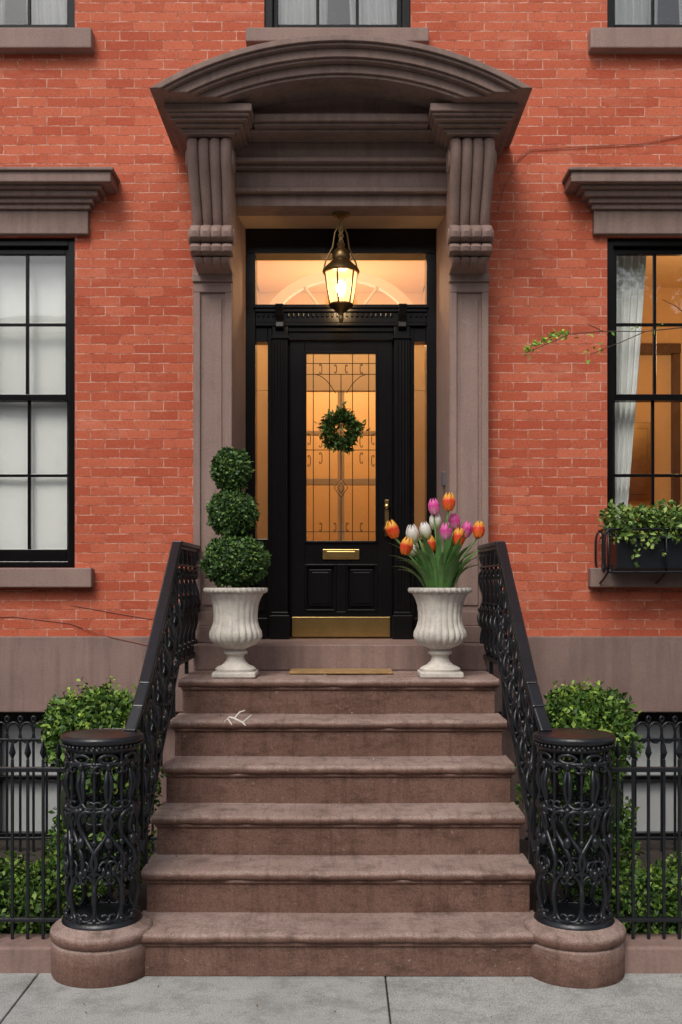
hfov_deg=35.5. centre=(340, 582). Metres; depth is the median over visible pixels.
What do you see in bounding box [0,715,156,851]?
basement grille
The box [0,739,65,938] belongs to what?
iron fence
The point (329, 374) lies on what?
leaded came
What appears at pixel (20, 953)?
fence kerb
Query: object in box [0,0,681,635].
brick wall
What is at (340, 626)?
kick plate
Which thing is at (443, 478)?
doorbell
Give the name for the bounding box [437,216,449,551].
door jamb
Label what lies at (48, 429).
roller shade
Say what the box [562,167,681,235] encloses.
window cornice
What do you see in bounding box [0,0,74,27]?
window sash
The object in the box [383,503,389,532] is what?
door knobs
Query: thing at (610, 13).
window sash
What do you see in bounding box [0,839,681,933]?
garden soil
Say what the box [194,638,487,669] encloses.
door sill
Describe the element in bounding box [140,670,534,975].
stone steps
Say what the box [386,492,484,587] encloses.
tulip plant
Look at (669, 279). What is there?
parlour room
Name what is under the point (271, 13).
window sash
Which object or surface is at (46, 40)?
window sill
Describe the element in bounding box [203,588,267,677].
stone urn
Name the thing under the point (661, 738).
basement grille
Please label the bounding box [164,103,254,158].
hood block
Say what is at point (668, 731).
basement shade
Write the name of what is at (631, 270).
curtain
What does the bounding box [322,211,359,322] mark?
hanging lantern
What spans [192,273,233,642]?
pilaster
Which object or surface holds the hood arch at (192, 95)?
attached to the brick wall at (134, 394)
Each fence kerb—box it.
[0,934,51,975]
[625,934,681,973]
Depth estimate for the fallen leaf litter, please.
5.18 m
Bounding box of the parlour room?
[628,256,681,533]
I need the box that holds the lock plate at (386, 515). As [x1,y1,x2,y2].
[385,500,388,535]
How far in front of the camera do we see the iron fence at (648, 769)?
5.18 m
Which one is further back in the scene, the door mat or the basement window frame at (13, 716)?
the basement window frame at (13, 716)
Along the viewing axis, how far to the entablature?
7.22 m
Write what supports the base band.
on the basement wall at (169, 749)
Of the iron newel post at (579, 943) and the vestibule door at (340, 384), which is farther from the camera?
the vestibule door at (340, 384)
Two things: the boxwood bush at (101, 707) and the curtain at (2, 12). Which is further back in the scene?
the curtain at (2, 12)
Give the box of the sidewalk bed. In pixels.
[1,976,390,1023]
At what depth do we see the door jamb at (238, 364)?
7.57 m
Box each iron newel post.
[50,728,152,988]
[523,728,626,988]
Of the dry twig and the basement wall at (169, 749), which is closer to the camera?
the dry twig
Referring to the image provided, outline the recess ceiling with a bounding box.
[238,216,443,228]
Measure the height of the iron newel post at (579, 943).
1.138 m
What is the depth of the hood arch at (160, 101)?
6.60 m
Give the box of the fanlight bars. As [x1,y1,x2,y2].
[304,287,377,303]
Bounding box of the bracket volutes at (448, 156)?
[446,150,496,245]
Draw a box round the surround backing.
[194,265,487,272]
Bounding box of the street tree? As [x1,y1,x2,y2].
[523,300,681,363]
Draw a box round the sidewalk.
[0,973,681,1023]
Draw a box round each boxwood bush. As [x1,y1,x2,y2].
[35,676,166,900]
[512,678,644,900]
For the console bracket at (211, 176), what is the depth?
7.07 m
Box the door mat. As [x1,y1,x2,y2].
[289,668,392,673]
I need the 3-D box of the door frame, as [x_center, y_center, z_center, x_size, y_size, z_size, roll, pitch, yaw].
[0.000,-1.088,7.872,1.400,3.002,0.215,0,0,0]
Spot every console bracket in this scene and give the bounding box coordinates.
[187,137,236,276]
[445,137,494,276]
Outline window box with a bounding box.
[594,498,681,583]
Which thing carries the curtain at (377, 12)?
hanging from the window sash at (271, 13)
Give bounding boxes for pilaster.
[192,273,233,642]
[448,273,489,642]
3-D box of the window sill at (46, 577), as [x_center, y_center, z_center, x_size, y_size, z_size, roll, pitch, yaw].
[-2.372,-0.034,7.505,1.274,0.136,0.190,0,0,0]
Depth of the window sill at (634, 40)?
7.41 m
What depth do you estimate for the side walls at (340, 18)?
13.00 m
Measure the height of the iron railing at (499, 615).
1.691 m
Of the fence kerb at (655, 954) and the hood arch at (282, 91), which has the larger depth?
the hood arch at (282, 91)
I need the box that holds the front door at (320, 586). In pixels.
[290,342,391,637]
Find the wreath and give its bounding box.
[314,401,369,453]
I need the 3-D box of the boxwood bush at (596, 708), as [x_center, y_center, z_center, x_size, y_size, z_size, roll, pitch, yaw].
[1.310,1.193,5.864,0.729,1.335,0.676,0,0,0]
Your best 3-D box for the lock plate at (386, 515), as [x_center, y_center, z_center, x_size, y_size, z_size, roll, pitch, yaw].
[0.339,-0.476,7.864,0.033,0.270,0.015,0,0,0]
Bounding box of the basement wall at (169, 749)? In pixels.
[145,712,549,838]
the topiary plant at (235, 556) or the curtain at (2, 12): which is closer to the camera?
the topiary plant at (235, 556)
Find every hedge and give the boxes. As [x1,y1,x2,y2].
[0,846,91,933]
[588,850,681,933]
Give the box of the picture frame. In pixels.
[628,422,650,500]
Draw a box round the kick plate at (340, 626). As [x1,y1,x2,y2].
[292,617,389,636]
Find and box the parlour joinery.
[640,343,680,532]
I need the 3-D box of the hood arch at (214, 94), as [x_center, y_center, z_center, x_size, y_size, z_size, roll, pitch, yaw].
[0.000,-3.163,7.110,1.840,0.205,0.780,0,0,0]
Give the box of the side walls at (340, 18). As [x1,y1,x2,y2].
[5,13,679,24]
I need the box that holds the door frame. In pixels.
[245,229,436,638]
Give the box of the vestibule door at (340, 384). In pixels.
[257,345,424,540]
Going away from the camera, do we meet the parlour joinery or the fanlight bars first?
the fanlight bars
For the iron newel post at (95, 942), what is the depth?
4.97 m
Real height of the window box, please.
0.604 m
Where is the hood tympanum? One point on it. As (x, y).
(340, 106)
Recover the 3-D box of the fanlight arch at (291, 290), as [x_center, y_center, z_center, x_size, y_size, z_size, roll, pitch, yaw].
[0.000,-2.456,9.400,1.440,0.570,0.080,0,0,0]
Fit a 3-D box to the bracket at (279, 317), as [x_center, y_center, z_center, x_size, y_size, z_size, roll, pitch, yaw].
[-0.448,-1.931,7.785,0.060,0.180,0.129,0,0,0]
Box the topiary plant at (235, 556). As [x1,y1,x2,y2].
[199,446,270,587]
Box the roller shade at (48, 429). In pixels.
[0,256,66,548]
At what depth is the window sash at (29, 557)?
7.59 m
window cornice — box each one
[0,167,119,235]
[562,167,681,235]
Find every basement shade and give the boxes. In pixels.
[2,722,62,830]
[619,722,679,830]
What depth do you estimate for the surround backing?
7.38 m
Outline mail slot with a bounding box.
[323,549,358,558]
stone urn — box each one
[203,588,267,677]
[408,588,471,677]
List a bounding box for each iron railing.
[124,541,200,863]
[477,541,551,863]
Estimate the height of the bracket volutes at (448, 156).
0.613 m
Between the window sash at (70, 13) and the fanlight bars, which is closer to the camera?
the window sash at (70, 13)
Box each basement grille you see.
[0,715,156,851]
[525,715,681,851]
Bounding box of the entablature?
[235,114,446,215]
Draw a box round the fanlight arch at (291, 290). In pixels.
[269,272,412,303]
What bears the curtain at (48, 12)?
hanging from the brick wall at (134, 394)
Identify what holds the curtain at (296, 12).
hanging from the window sash at (271, 13)
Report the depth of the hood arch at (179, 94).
6.66 m
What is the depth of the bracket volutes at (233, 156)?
7.08 m
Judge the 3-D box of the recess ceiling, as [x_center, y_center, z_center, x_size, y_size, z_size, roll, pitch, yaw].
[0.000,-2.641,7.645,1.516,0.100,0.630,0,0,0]
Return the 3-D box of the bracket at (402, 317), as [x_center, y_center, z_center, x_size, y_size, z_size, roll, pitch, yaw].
[0.448,-1.931,7.785,0.060,0.180,0.129,0,0,0]
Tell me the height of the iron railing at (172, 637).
1.691 m
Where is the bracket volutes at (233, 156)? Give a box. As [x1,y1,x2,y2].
[185,150,235,245]
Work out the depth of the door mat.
6.87 m
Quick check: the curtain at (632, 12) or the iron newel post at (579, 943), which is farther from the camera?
the curtain at (632, 12)
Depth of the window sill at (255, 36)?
7.41 m
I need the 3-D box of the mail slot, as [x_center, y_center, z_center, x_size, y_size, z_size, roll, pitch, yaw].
[0.000,-0.208,7.862,0.272,0.075,0.020,0,0,0]
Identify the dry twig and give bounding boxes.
[224,710,251,725]
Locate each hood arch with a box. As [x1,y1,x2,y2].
[150,35,531,146]
[161,42,520,102]
[168,48,513,102]
[188,58,493,102]
[195,64,486,102]
[217,74,464,109]
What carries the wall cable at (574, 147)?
attached to the brick wall at (134, 394)
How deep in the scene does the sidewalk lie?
4.74 m
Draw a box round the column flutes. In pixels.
[274,342,407,609]
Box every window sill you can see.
[0,28,93,53]
[0,568,93,586]
[246,28,428,46]
[588,28,681,53]
[588,568,681,586]
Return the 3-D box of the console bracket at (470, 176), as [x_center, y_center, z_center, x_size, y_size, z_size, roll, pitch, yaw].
[0.863,-2.519,7.221,0.290,0.793,0.557,0,0,0]
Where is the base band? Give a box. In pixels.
[0,636,681,711]
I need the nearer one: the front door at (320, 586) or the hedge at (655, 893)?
the hedge at (655, 893)
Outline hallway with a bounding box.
[257,260,424,540]
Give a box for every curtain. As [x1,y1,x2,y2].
[0,0,4,24]
[26,0,66,24]
[278,0,327,24]
[349,0,396,24]
[615,0,657,24]
[615,256,645,535]
[679,0,681,24]
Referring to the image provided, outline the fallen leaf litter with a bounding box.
[23,674,513,1017]
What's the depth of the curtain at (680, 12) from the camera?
7.77 m
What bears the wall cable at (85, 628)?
attached to the brick wall at (134, 394)
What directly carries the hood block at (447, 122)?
on the console bracket at (470, 176)
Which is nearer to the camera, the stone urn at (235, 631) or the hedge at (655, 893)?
the hedge at (655, 893)
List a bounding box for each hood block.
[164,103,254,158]
[427,103,517,158]
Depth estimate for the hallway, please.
11.01 m
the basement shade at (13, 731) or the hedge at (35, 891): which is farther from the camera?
the basement shade at (13, 731)
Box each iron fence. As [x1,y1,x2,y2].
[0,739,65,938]
[610,739,681,938]
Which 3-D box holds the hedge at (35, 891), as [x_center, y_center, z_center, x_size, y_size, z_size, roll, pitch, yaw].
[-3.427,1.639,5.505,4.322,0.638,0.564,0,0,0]
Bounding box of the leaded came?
[307,354,374,540]
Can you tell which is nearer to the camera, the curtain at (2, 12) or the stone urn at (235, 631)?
the stone urn at (235, 631)
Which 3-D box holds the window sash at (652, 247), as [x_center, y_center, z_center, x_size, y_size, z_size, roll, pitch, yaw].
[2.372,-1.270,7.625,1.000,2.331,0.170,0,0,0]
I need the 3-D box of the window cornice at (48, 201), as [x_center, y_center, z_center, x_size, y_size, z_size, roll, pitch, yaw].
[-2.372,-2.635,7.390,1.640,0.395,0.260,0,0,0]
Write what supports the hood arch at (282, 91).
attached to the brick wall at (134, 394)
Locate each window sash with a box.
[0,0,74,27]
[0,238,74,567]
[265,0,409,27]
[607,0,681,27]
[607,238,681,555]
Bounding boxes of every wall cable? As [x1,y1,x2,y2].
[3,605,153,644]
[497,135,681,213]
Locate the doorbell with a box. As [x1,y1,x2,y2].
[442,472,444,485]
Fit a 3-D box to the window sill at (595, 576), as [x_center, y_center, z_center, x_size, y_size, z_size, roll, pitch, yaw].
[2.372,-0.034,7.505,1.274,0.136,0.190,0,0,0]
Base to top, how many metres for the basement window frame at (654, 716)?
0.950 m
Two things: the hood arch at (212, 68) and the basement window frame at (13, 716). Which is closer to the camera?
the hood arch at (212, 68)
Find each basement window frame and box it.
[0,712,56,836]
[619,712,681,836]
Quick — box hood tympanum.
[253,98,428,113]
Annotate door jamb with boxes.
[232,216,244,587]
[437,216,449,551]
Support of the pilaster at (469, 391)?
attached to the brick wall at (134, 394)

